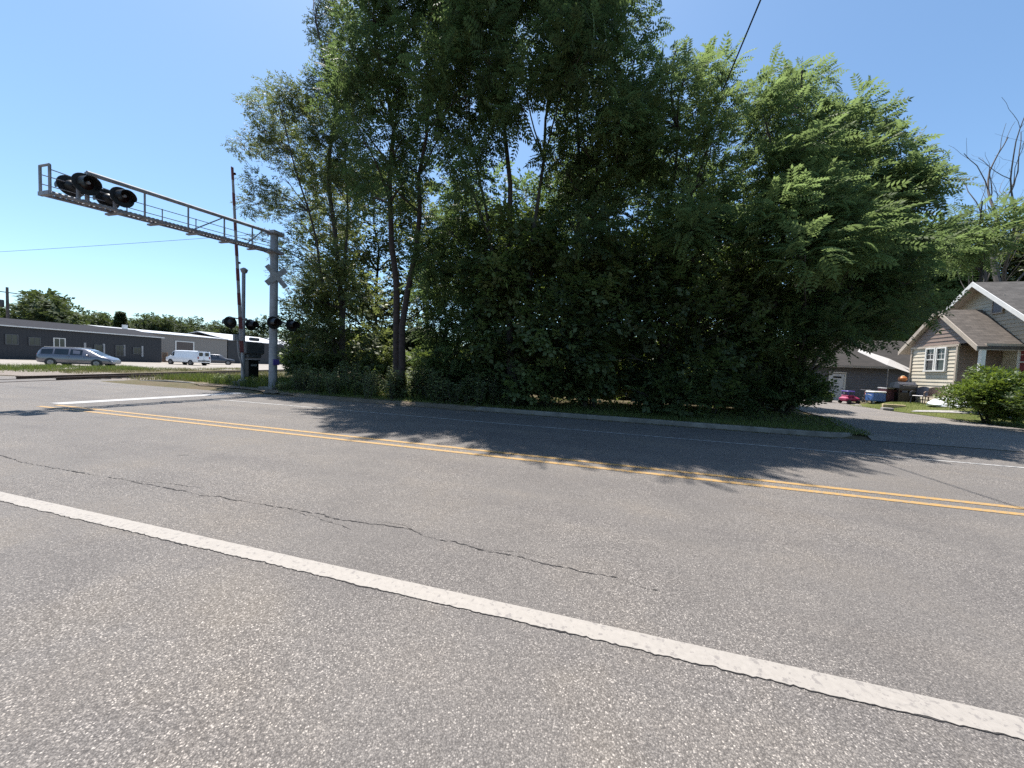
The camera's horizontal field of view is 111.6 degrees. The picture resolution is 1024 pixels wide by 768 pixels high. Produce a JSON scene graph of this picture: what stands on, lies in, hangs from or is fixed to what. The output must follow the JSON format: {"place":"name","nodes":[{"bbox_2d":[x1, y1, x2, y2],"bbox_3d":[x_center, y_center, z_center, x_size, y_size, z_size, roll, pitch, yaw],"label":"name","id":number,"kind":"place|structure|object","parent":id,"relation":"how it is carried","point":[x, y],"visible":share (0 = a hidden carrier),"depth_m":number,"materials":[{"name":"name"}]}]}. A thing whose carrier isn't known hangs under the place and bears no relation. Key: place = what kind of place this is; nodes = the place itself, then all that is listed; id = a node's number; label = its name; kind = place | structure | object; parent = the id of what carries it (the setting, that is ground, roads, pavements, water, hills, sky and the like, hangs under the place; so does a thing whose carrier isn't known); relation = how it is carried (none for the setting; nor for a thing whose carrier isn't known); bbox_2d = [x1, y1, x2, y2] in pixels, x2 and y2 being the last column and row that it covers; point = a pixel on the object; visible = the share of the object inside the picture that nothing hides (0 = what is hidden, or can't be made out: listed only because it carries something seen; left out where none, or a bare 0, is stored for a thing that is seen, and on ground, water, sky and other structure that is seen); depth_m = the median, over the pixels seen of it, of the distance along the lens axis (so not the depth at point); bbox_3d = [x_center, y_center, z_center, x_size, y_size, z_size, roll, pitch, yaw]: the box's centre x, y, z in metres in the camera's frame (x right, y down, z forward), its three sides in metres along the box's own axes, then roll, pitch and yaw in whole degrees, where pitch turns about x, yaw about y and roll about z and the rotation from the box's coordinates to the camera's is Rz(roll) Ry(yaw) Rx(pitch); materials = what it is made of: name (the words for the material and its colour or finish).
{"place":"outdoors","nodes":[
{"label":"outdoors","id":0,"kind":"place"},
{"bbox_2d":[0,359,284,369],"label":"parking lot","id":1,"kind":"structure","parent":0,"point":[161,364],"depth_m":44.95,"materials":[{"name":"grey asphalt"}]},
{"bbox_2d":[36,346,120,365],"bbox_3d":[-40.273,-2.506,32.528,4.957,1.795,2.338,1,3,-22],"label":"minivan","id":2,"kind":"object","parent":1,"relation":"on","point":[46,355],"visible":0.86,"depth_m":31.74,"materials":[{"name":"silver metal"}]},
{"bbox_2d":[166,350,210,364],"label":"cargo van","id":3,"kind":"object","parent":1,"relation":"on","point":[185,357],"visible":0.96,"depth_m":50.04,"materials":[{"name":"white paint"}]},
{"bbox_2d":[207,354,234,364],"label":"parked car","id":4,"kind":"object","parent":1,"relation":"on","point":[216,358],"visible":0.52,"depth_m":60.05,"materials":[{"name":"blue paint"}]},
{"bbox_2d":[0,369,1022,451],"bbox_3d":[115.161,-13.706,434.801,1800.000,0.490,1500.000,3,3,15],"label":"ground","id":5,"kind":"structure","parent":0,"point":[240,390],"depth_m":14.74,"materials":[{"name":"soil"}]},
{"bbox_2d":[0,287,93,330],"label":"tree","id":6,"kind":"object","parent":5,"relation":"on","point":[36,305],"visible":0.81,"depth_m":59.40,"materials":[{"name":"green plant"}]},
{"bbox_2d":[0,369,160,379],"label":"gravel verge","id":7,"kind":"structure","parent":5,"relation":"on","point":[21,373],"depth_m":20.91,"materials":[{"name":"grey gravel"}]},
{"bbox_2d":[153,372,290,385],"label":"verge grass","id":8,"kind":"structure","parent":7,"relation":"on","point":[195,379],"depth_m":19.59,"materials":[{"name":"green plant"}]},
{"bbox_2d":[0,318,164,362],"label":"warehouse","id":9,"kind":"structure","parent":5,"relation":"on","point":[30,339],"depth_m":48.71,"materials":[{"name":"grey metal"}]},
{"bbox_2d":[5,334,18,344],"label":"window","id":10,"kind":"structure","parent":9,"relation":"in","point":[11,339],"depth_m":43.05,"materials":[{"name":"grey glass"}]},
{"bbox_2d":[0,363,175,371],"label":"verge grass","id":11,"kind":"structure","parent":5,"relation":"on","point":[28,367],"depth_m":26.72,"materials":[{"name":"green plant"}]},
{"bbox_2d":[81,310,113,326],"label":"tree","id":12,"kind":"object","parent":5,"relation":"on","point":[103,319],"visible":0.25,"depth_m":90.09,"materials":[{"name":"green plant"}]},
{"bbox_2d":[111,311,130,328],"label":"conifer tree","id":13,"kind":"object","parent":5,"relation":"on","point":[120,319],"visible":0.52,"depth_m":87.05,"materials":[{"name":"green plant"}]},
{"bbox_2d":[38,367,240,373],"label":"dry grass","id":14,"kind":"structure","parent":5,"relation":"on","point":[149,370],"depth_m":28.25,"materials":[{"name":"plant"}]},
{"bbox_2d":[75,324,227,362],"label":"warehouse","id":15,"kind":"structure","parent":5,"relation":"on","point":[171,342],"depth_m":67.85,"materials":[{"name":"beige metal"}]},
{"bbox_2d":[175,341,193,350],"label":"overhead door","id":16,"kind":"structure","parent":15,"relation":"in","point":[179,345],"depth_m":66.88,"materials":[{"name":"grey metal"}]},
{"bbox_2d":[127,312,178,332],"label":"tree","id":17,"kind":"object","parent":5,"relation":"on","point":[151,322],"visible":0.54,"depth_m":90.14,"materials":[{"name":"green plant"}]},
{"bbox_2d":[38,163,299,389],"bbox_3d":[-11.356,-3.102,12.792,1.280,7.055,7.488,3,3,15],"label":"cantilever signal","id":18,"kind":"object","parent":5,"relation":"on","point":[75,187],"visible":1,"depth_m":11.42,"materials":[{"name":"metal"}]},
{"bbox_2d":[163,315,198,333],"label":"tree","id":19,"kind":"object","parent":5,"relation":"on","point":[182,327],"visible":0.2,"depth_m":96.61,"materials":[{"name":"green plant"}]},
{"bbox_2d":[177,315,219,332],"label":"tree","id":20,"kind":"object","parent":5,"relation":"on","point":[191,323],"visible":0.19,"depth_m":106.40,"materials":[{"name":"green plant"}]},
{"bbox_2d":[130,370,287,381],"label":"dry grass","id":21,"kind":"structure","parent":5,"relation":"on","point":[279,373],"depth_m":20.78,"materials":[{"name":"plant"}]},
{"bbox_2d":[203,320,229,333],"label":"tree","id":22,"kind":"object","parent":5,"relation":"on","point":[213,324],"visible":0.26,"depth_m":112.44,"materials":[{"name":"green plant"}]},
{"bbox_2d":[186,331,285,363],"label":"warehouse","id":23,"kind":"structure","parent":5,"relation":"on","point":[232,351],"depth_m":79.29,"materials":[{"name":"grey metal"}]},
{"bbox_2d":[222,166,263,385],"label":"crossing gate","id":24,"kind":"structure","parent":5,"relation":"on","point":[247,349],"depth_m":16.63,"materials":[{"name":"metal"}]},
{"bbox_2d":[245,359,259,380],"bbox_3d":[-13.555,-0.621,18.010,0.560,1.275,0.620,3,3,15],"label":"relay box","id":25,"kind":"object","parent":5,"relation":"on","point":[252,367],"visible":0.63,"depth_m":17.85,"materials":[{"name":"black paint"}]},
{"bbox_2d":[248,314,289,339],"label":"tree","id":26,"kind":"object","parent":5,"relation":"on","point":[262,329],"visible":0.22,"depth_m":114.70,"materials":[{"name":"green plant"}]},
{"bbox_2d":[279,350,309,374],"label":"roadside shrub","id":27,"kind":"object","parent":5,"relation":"on","point":[287,365],"visible":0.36,"depth_m":18.75,"materials":[{"name":"green plant"}]},
{"bbox_2d":[220,0,383,379],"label":"grove tree","id":28,"kind":"object","parent":5,"relation":"on","point":[296,133],"visible":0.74,"depth_m":18.07,"materials":[{"name":"green plant"}]},
{"bbox_2d":[302,350,345,377],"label":"roadside shrub","id":29,"kind":"object","parent":5,"relation":"on","point":[313,363],"visible":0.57,"depth_m":17.51,"materials":[{"name":"green plant"}]},
{"bbox_2d":[277,232,406,380],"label":"understory tree","id":30,"kind":"object","parent":5,"relation":"on","point":[367,294],"visible":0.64,"depth_m":17.79,"materials":[{"name":"green plant"}]},
{"bbox_2d":[328,327,382,375],"bbox_3d":[-10.332,-2.139,24.573,4.649,3.764,5.429,3,3,15],"label":"back shrub","id":31,"kind":"object","parent":5,"relation":"on","point":[355,336],"visible":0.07,"depth_m":23.29,"materials":[{"name":"green plant"}]},
{"bbox_2d":[206,374,522,406],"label":"tall grass","id":32,"kind":"structure","parent":5,"relation":"on","point":[262,381],"depth_m":15.65,"materials":[{"name":"green plant"}]},
{"bbox_2d":[356,350,392,385],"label":"roadside shrub","id":33,"kind":"object","parent":5,"relation":"on","point":[383,371],"visible":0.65,"depth_m":16.53,"materials":[{"name":"green plant"}]},
{"bbox_2d":[281,143,472,339],"bbox_3d":[-9.752,-8.356,25.044,17.481,16.466,7.434,3,3,15],"label":"back tree","id":34,"kind":"object","parent":5,"relation":"on","point":[365,257],"visible":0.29,"depth_m":24.55,"materials":[{"name":"green plant"}]},
{"bbox_2d":[364,325,410,378],"bbox_3d":[-7.910,-2.027,23.835,5.111,4.077,4.806,4,3,33],"label":"back shrub","id":35,"kind":"object","parent":5,"relation":"on","point":[389,337],"visible":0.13,"depth_m":22.59,"materials":[{"name":"green plant"}]},
{"bbox_2d":[385,365,401,398],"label":"weed","id":36,"kind":"object","parent":5,"relation":"on","point":[391,390],"visible":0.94,"depth_m":13.26,"materials":[{"name":"green plant"}]},
{"bbox_2d":[304,0,500,387],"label":"grove tree","id":37,"kind":"object","parent":5,"relation":"on","point":[363,78],"visible":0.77,"depth_m":13.19,"materials":[{"name":"green plant"}]},
{"bbox_2d":[392,346,431,384],"bbox_3d":[-5.293,-0.891,19.086,3.196,2.478,2.764,4,3,27],"label":"shrub","id":38,"kind":"object","parent":5,"relation":"on","point":[408,356],"visible":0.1,"depth_m":18.41,"materials":[{"name":"green plant"}]},
{"bbox_2d":[406,367,420,397],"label":"weed","id":39,"kind":"object","parent":5,"relation":"on","point":[413,387],"visible":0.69,"depth_m":13.64,"materials":[{"name":"green plant"}]},
{"bbox_2d":[415,366,434,399],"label":"weed","id":40,"kind":"object","parent":5,"relation":"on","point":[422,391],"visible":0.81,"depth_m":13.48,"materials":[{"name":"green plant"}]},
{"bbox_2d":[391,321,463,356],"bbox_3d":[-5.479,-2.087,23.254,5.180,4.259,5.236,3,3,15],"label":"back shrub","id":41,"kind":"object","parent":5,"relation":"on","point":[412,345],"visible":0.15,"depth_m":21.84,"materials":[{"name":"green plant"}]},
{"bbox_2d":[406,354,449,384],"bbox_3d":[-3.808,-0.453,15.755,2.103,1.851,2.372,3,3,15],"label":"roadside shrub","id":42,"kind":"object","parent":5,"relation":"on","point":[416,366],"visible":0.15,"depth_m":15.25,"materials":[{"name":"green plant"}]},
{"bbox_2d":[424,368,443,401],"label":"weed","id":43,"kind":"object","parent":5,"relation":"on","point":[432,383],"visible":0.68,"depth_m":12.92,"materials":[{"name":"green plant"}]},
{"bbox_2d":[430,377,451,402],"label":"weed","id":44,"kind":"object","parent":5,"relation":"on","point":[439,391],"visible":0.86,"depth_m":12.75,"materials":[{"name":"green plant"}]},
{"bbox_2d":[390,183,520,401],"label":"understory tree","id":45,"kind":"object","parent":5,"relation":"on","point":[429,269],"visible":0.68,"depth_m":13.77,"materials":[{"name":"green plant"}]},
{"bbox_2d":[460,375,489,401],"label":"weed","id":46,"kind":"object","parent":5,"relation":"on","point":[467,387],"visible":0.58,"depth_m":12.83,"materials":[{"name":"green plant"}]},
{"bbox_2d":[467,371,487,400],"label":"weed","id":47,"kind":"object","parent":5,"relation":"on","point":[480,379],"visible":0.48,"depth_m":12.76,"materials":[{"name":"green plant"}]},
{"bbox_2d":[423,148,584,343],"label":"back tree","id":48,"kind":"object","parent":5,"relation":"on","point":[516,187],"visible":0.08,"depth_m":22.70,"materials":[{"name":"green plant"}]},
{"bbox_2d":[418,0,641,403],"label":"grove tree","id":49,"kind":"object","parent":5,"relation":"on","point":[557,70],"visible":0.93,"depth_m":10.80,"materials":[{"name":"green plant"}]},
{"bbox_2d":[450,199,649,405],"bbox_3d":[0.924,-3.066,13.065,8.028,8.156,5.016,3,3,15],"label":"understory tree","id":50,"kind":"object","parent":5,"relation":"on","point":[577,337],"visible":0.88,"depth_m":11.82,"materials":[{"name":"green plant"}]},
{"bbox_2d":[278,387,870,435],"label":"verge grass","id":51,"kind":"structure","parent":5,"relation":"on","point":[721,416],"depth_m":11.78,"materials":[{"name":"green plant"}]},
{"bbox_2d":[352,398,835,438],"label":"leaf litter","id":52,"kind":"object","parent":5,"relation":"on","point":[630,422],"visible":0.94,"depth_m":10.53,"materials":[{"name":"brown plant"}]},
{"bbox_2d":[565,368,622,407],"bbox_3d":[2.923,-0.031,13.005,2.320,1.900,2.222,3,3,15],"label":"roadside shrub","id":53,"kind":"object","parent":5,"relation":"on","point":[605,389],"visible":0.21,"depth_m":12.52,"materials":[{"name":"green plant"}]},
{"bbox_2d":[520,0,679,407],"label":"grove tree","id":54,"kind":"object","parent":5,"relation":"on","point":[591,190],"visible":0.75,"depth_m":11.49,"materials":[{"name":"green plant"}]},
{"bbox_2d":[529,135,734,341],"bbox_3d":[8.090,-7.619,21.523,13.898,16.648,7.605,3,3,15],"label":"back tree","id":55,"kind":"object","parent":5,"relation":"on","point":[632,208],"visible":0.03,"depth_m":21.24,"materials":[{"name":"green plant"}]},
{"bbox_2d":[626,362,670,412],"bbox_3d":[4.898,0.113,12.557,1.722,1.839,1.920,3,3,15],"label":"roadside shrub","id":56,"kind":"object","parent":5,"relation":"on","point":[647,386],"visible":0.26,"depth_m":12.33,"materials":[{"name":"green plant"}]},
{"bbox_2d":[473,407,852,437],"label":"kerb","id":57,"kind":"structure","parent":5,"relation":"on","point":[711,425],"depth_m":10.33,"materials":[{"name":"concrete"}]},
{"bbox_2d":[576,207,791,417],"bbox_3d":[5.833,-2.467,12.573,7.199,7.544,5.259,3,3,15],"label":"understory tree","id":58,"kind":"object","parent":5,"relation":"on","point":[665,275],"visible":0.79,"depth_m":11.34,"materials":[{"name":"green plant"}]},
{"bbox_2d":[602,31,777,411],"bbox_3d":[5.623,-5.762,11.787,5.381,13.903,5.467,3,3,15],"label":"grove tree","id":59,"kind":"object","parent":5,"relation":"on","point":[688,213],"visible":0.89,"depth_m":10.65,"materials":[{"name":"green plant"}]},
{"bbox_2d":[677,146,783,331],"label":"back tree","id":60,"kind":"object","parent":5,"relation":"on","point":[706,180],"visible":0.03,"depth_m":19.37,"materials":[{"name":"green plant"}]},
{"bbox_2d":[691,237,860,420],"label":"understory tree","id":61,"kind":"object","parent":5,"relation":"on","point":[793,353],"visible":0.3,"depth_m":11.74,"materials":[{"name":"green plant"}]},
{"bbox_2d":[718,42,870,413],"bbox_3d":[9.341,-5.797,12.403,4.254,14.045,7.748,4,3,36],"label":"grove tree","id":62,"kind":"object","parent":5,"relation":"on","point":[796,145],"visible":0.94,"depth_m":11.01,"materials":[{"name":"green plant"}]},
{"bbox_2d":[763,351,838,415],"bbox_3d":[9.833,0.010,12.051,2.202,2.262,2.253,2,3,-17],"label":"roadside shrub","id":63,"kind":"object","parent":5,"relation":"on","point":[820,389],"visible":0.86,"depth_m":11.70,"materials":[{"name":"green plant"}]},
{"bbox_2d":[788,340,910,401],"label":"garage","id":64,"kind":"structure","parent":5,"relation":"on","point":[863,372],"depth_m":26.23,"materials":[{"name":"grey"}]},
{"bbox_2d":[827,372,846,399],"bbox_3d":[24.724,0.215,26.514,1.100,2.270,0.115,3,3,15],"label":"door","id":65,"kind":"structure","parent":64,"relation":"in","point":[841,378],"depth_m":26.48,"materials":[{"name":"white paint"}]},
{"bbox_2d":[749,73,984,415],"bbox_3d":[11.069,-5.119,11.752,9.820,12.958,5.090,1,3,-31],"label":"grove tree","id":66,"kind":"object","parent":5,"relation":"on","point":[897,197],"visible":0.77,"depth_m":10.57,"materials":[{"name":"green plant"}]},
{"bbox_2d":[757,213,976,411],"bbox_3d":[12.235,-2.950,12.816,9.441,8.560,5.310,1,3,-32],"label":"grove tree","id":67,"kind":"object","parent":5,"relation":"on","point":[896,300],"visible":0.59,"depth_m":11.42,"materials":[{"name":"green plant"}]},
{"bbox_2d":[858,349,908,386],"bbox_3d":[23.602,-0.613,21.956,3.290,3.303,2.923,3,3,15],"label":"patio umbrella","id":68,"kind":"object","parent":5,"relation":"on","point":[889,362],"visible":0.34,"depth_m":21.47,"materials":[{"name":"white fabric"}]},
{"bbox_2d":[809,211,959,340],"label":"leafy tree","id":69,"kind":"object","parent":5,"relation":"on","point":[936,220],"visible":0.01,"depth_m":32.40,"materials":[{"name":"green plant"}]},
{"bbox_2d":[877,229,1003,340],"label":"leafy tree","id":70,"kind":"object","parent":5,"relation":"on","point":[957,284],"visible":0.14,"depth_m":29.40,"materials":[{"name":"green plant"}]},
{"bbox_2d":[898,281,1023,402],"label":"house","id":71,"kind":"structure","parent":5,"relation":"on","point":[984,325],"depth_m":17.92,"materials":[{"name":"beige"}]},
{"bbox_2d":[922,348,935,371],"bbox_3d":[23.219,-1.344,19.336,0.130,1.310,0.642,3,3,15],"label":"window","id":72,"kind":"structure","parent":71,"relation":"in","point":[929,360],"depth_m":19.38,"materials":[{"name":"white glass"}]},
{"bbox_2d":[933,347,947,371],"bbox_3d":[23.055,-1.323,18.718,0.130,1.310,0.642,3,3,15],"label":"window","id":73,"kind":"structure","parent":71,"relation":"in","point":[941,353],"depth_m":18.71,"materials":[{"name":"white glass"}]},
{"bbox_2d":[1016,351,1023,375],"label":"window","id":74,"kind":"structure","parent":71,"relation":"in","point":[1020,356],"depth_m":16.60,"materials":[{"name":"glass"}]},
{"bbox_2d":[915,186,1023,281],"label":"leafy tree","id":75,"kind":"object","parent":5,"relation":"on","point":[981,237],"visible":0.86,"depth_m":21.16,"materials":[{"name":"green plant"}]},
{"bbox_2d":[932,363,1023,424],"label":"garden bush","id":76,"kind":"object","parent":5,"relation":"on","point":[982,390],"visible":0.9,"depth_m":13.40,"materials":[{"name":"green plant"}]},
{"bbox_2d":[948,131,1023,288],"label":"bare tree","id":77,"kind":"object","parent":5,"relation":"on","point":[985,278],"visible":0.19,"depth_m":24.46,"materials":[{"name":"brown plant"}]},
{"bbox_2d":[951,99,1023,281],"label":"bare tree","id":78,"kind":"object","parent":5,"relation":"on","point":[996,278],"visible":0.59,"depth_m":24.11,"materials":[{"name":"brown plant"}]},
{"bbox_2d":[983,202,1023,281],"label":"leafy tree","id":79,"kind":"object","parent":5,"relation":"on","point":[1014,276],"visible":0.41,"depth_m":27.51,"materials":[{"name":"green plant"}]},
{"bbox_2d":[996,386,1023,423],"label":"garden bush","id":80,"kind":"object","parent":5,"relation":"on","point":[1019,407],"visible":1,"depth_m":11.82,"materials":[{"name":"green plant"}]},
{"bbox_2d":[0,376,1023,717],"bbox_3d":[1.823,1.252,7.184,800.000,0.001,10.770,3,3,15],"label":"road","id":81,"kind":"structure","parent":0,"point":[918,598],"depth_m":3.66,"materials":[{"name":"grey asphalt"}]},
{"bbox_2d":[55,392,242,403],"bbox_3d":[-11.853,0.452,12.007,0.550,0.001,5.100,3,3,15],"label":"stop line","id":82,"kind":"object","parent":81,"relation":"on","point":[141,398],"visible":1,"depth_m":11.28,"materials":[{"name":"paint"}]},
{"bbox_2d":[0,455,657,589],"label":"pavement crack","id":83,"kind":"object","parent":81,"relation":"on","point":[335,518],"visible":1,"depth_m":3.28,"materials":[{"name":"black asphalt"}]},
{"bbox_2d":[194,383,487,411],"bbox_3d":[-8.292,0.439,14.320,15.925,0.112,1.292,3,3,20],"label":"dirt edge","id":84,"kind":"object","parent":81,"relation":"on","point":[407,403],"visible":0.9,"depth_m":13.09,"materials":[{"name":"brown soil"}]},
{"bbox_2d":[302,368,328,393],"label":"weed","id":85,"kind":"object","parent":84,"relation":"on","point":[313,384],"visible":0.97,"depth_m":14.23,"materials":[{"name":"green plant"}]},
{"bbox_2d":[319,367,343,394],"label":"weed","id":86,"kind":"object","parent":84,"relation":"on","point":[333,388],"visible":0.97,"depth_m":13.99,"materials":[{"name":"green plant"}]},
{"bbox_2d":[0,492,1023,739],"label":"edge line","id":87,"kind":"object","parent":81,"relation":"on","point":[944,710],"visible":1,"depth_m":1.99,"materials":[{"name":"white paint"}]},
{"bbox_2d":[38,406,1023,515],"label":"line","id":88,"kind":"object","parent":81,"relation":"on","point":[906,501],"visible":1,"depth_m":5.36,"materials":[{"name":"yellow paint"}]},
{"bbox_2d":[56,405,1023,508],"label":"line","id":89,"kind":"object","parent":81,"relation":"on","point":[970,502],"visible":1,"depth_m":5.62,"materials":[{"name":"yellow paint"}]},
{"bbox_2d":[215,399,1023,467],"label":"edge line","id":90,"kind":"object","parent":81,"relation":"on","point":[655,436],"visible":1,"depth_m":8.26,"materials":[{"name":"white paint"}]},
{"bbox_2d":[495,412,831,437],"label":"gutter dirt","id":91,"kind":"structure","parent":81,"relation":"on","point":[667,425],"depth_m":10.24,"materials":[{"name":"brown soil"}]},
{"bbox_2d":[0,501,1023,767],"bbox_3d":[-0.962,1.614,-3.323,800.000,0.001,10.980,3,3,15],"label":"road shoulder","id":92,"kind":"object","parent":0,"point":[122,649],"depth_m":1.61},
{"bbox_2d":[7,502,1022,739],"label":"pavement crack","id":93,"kind":"object","parent":92,"relation":"on","point":[926,716],"visible":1,"depth_m":1.94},
{"bbox_2d":[0,0,1023,345],"label":"sky","id":94,"kind":"structure","parent":0,"point":[137,93],"materials":[{"name":"blue"}]},
{"bbox_2d":[696,0,760,152],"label":"overhead wire","id":95,"kind":"object","parent":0,"point":[740,48],"visible":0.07,"depth_m":8.43,"materials":[{"name":"black metal"}]},
{"bbox_2d":[796,400,1023,451],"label":"driveway","id":96,"kind":"structure","parent":0,"point":[885,425],"depth_m":11.24,"materials":[{"name":"concrete"}]},
{"bbox_2d":[838,390,859,403],"bbox_3d":[21.266,0.836,21.931,0.975,0.819,0.640,2,3,-5],"label":"toy car","id":97,"kind":"object","parent":96,"relation":"on","point":[848,398],"visible":0.97,"depth_m":21.70,"materials":[{"name":"pink plastic"}]},
{"bbox_2d":[853,401,1023,428],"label":"lawn","id":98,"kind":"structure","parent":0,"point":[940,414],"depth_m":16.58,"materials":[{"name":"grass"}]},
{"bbox_2d":[865,391,886,402],"bbox_3d":[21.694,0.788,20.776,0.925,0.730,0.520,2,3,0],"label":"cooler","id":99,"kind":"object","parent":98,"relation":"on","point":[876,396],"visible":0.96,"depth_m":20.54,"materials":[{"name":"blue plastic"}]},
{"bbox_2d":[877,387,901,400],"bbox_3d":[22.515,0.601,20.749,0.900,0.765,0.600,3,3,5],"label":"deck box","id":100,"kind":"object","parent":98,"relation":"on","point":[890,394],"visible":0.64,"depth_m":20.51,"materials":[{"name":"brown plastic"}]},
{"bbox_2d":[884,382,917,401],"bbox_3d":[22.971,0.470,20.399,1.840,1.170,0.654,3,3,7],"label":"barbecue grill","id":101,"kind":"object","parent":98,"relation":"on","point":[904,386],"visible":0.72,"depth_m":20.20,"materials":[{"name":"black metal"}]},
{"label":"track ballast","id":102,"kind":"structure","parent":0,"visible":0},
{"bbox_2d":[0,369,283,382],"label":"railway track","id":103,"kind":"structure","parent":102,"relation":"on","point":[93,376],"depth_m":19.50,"materials":[{"name":"metal"}]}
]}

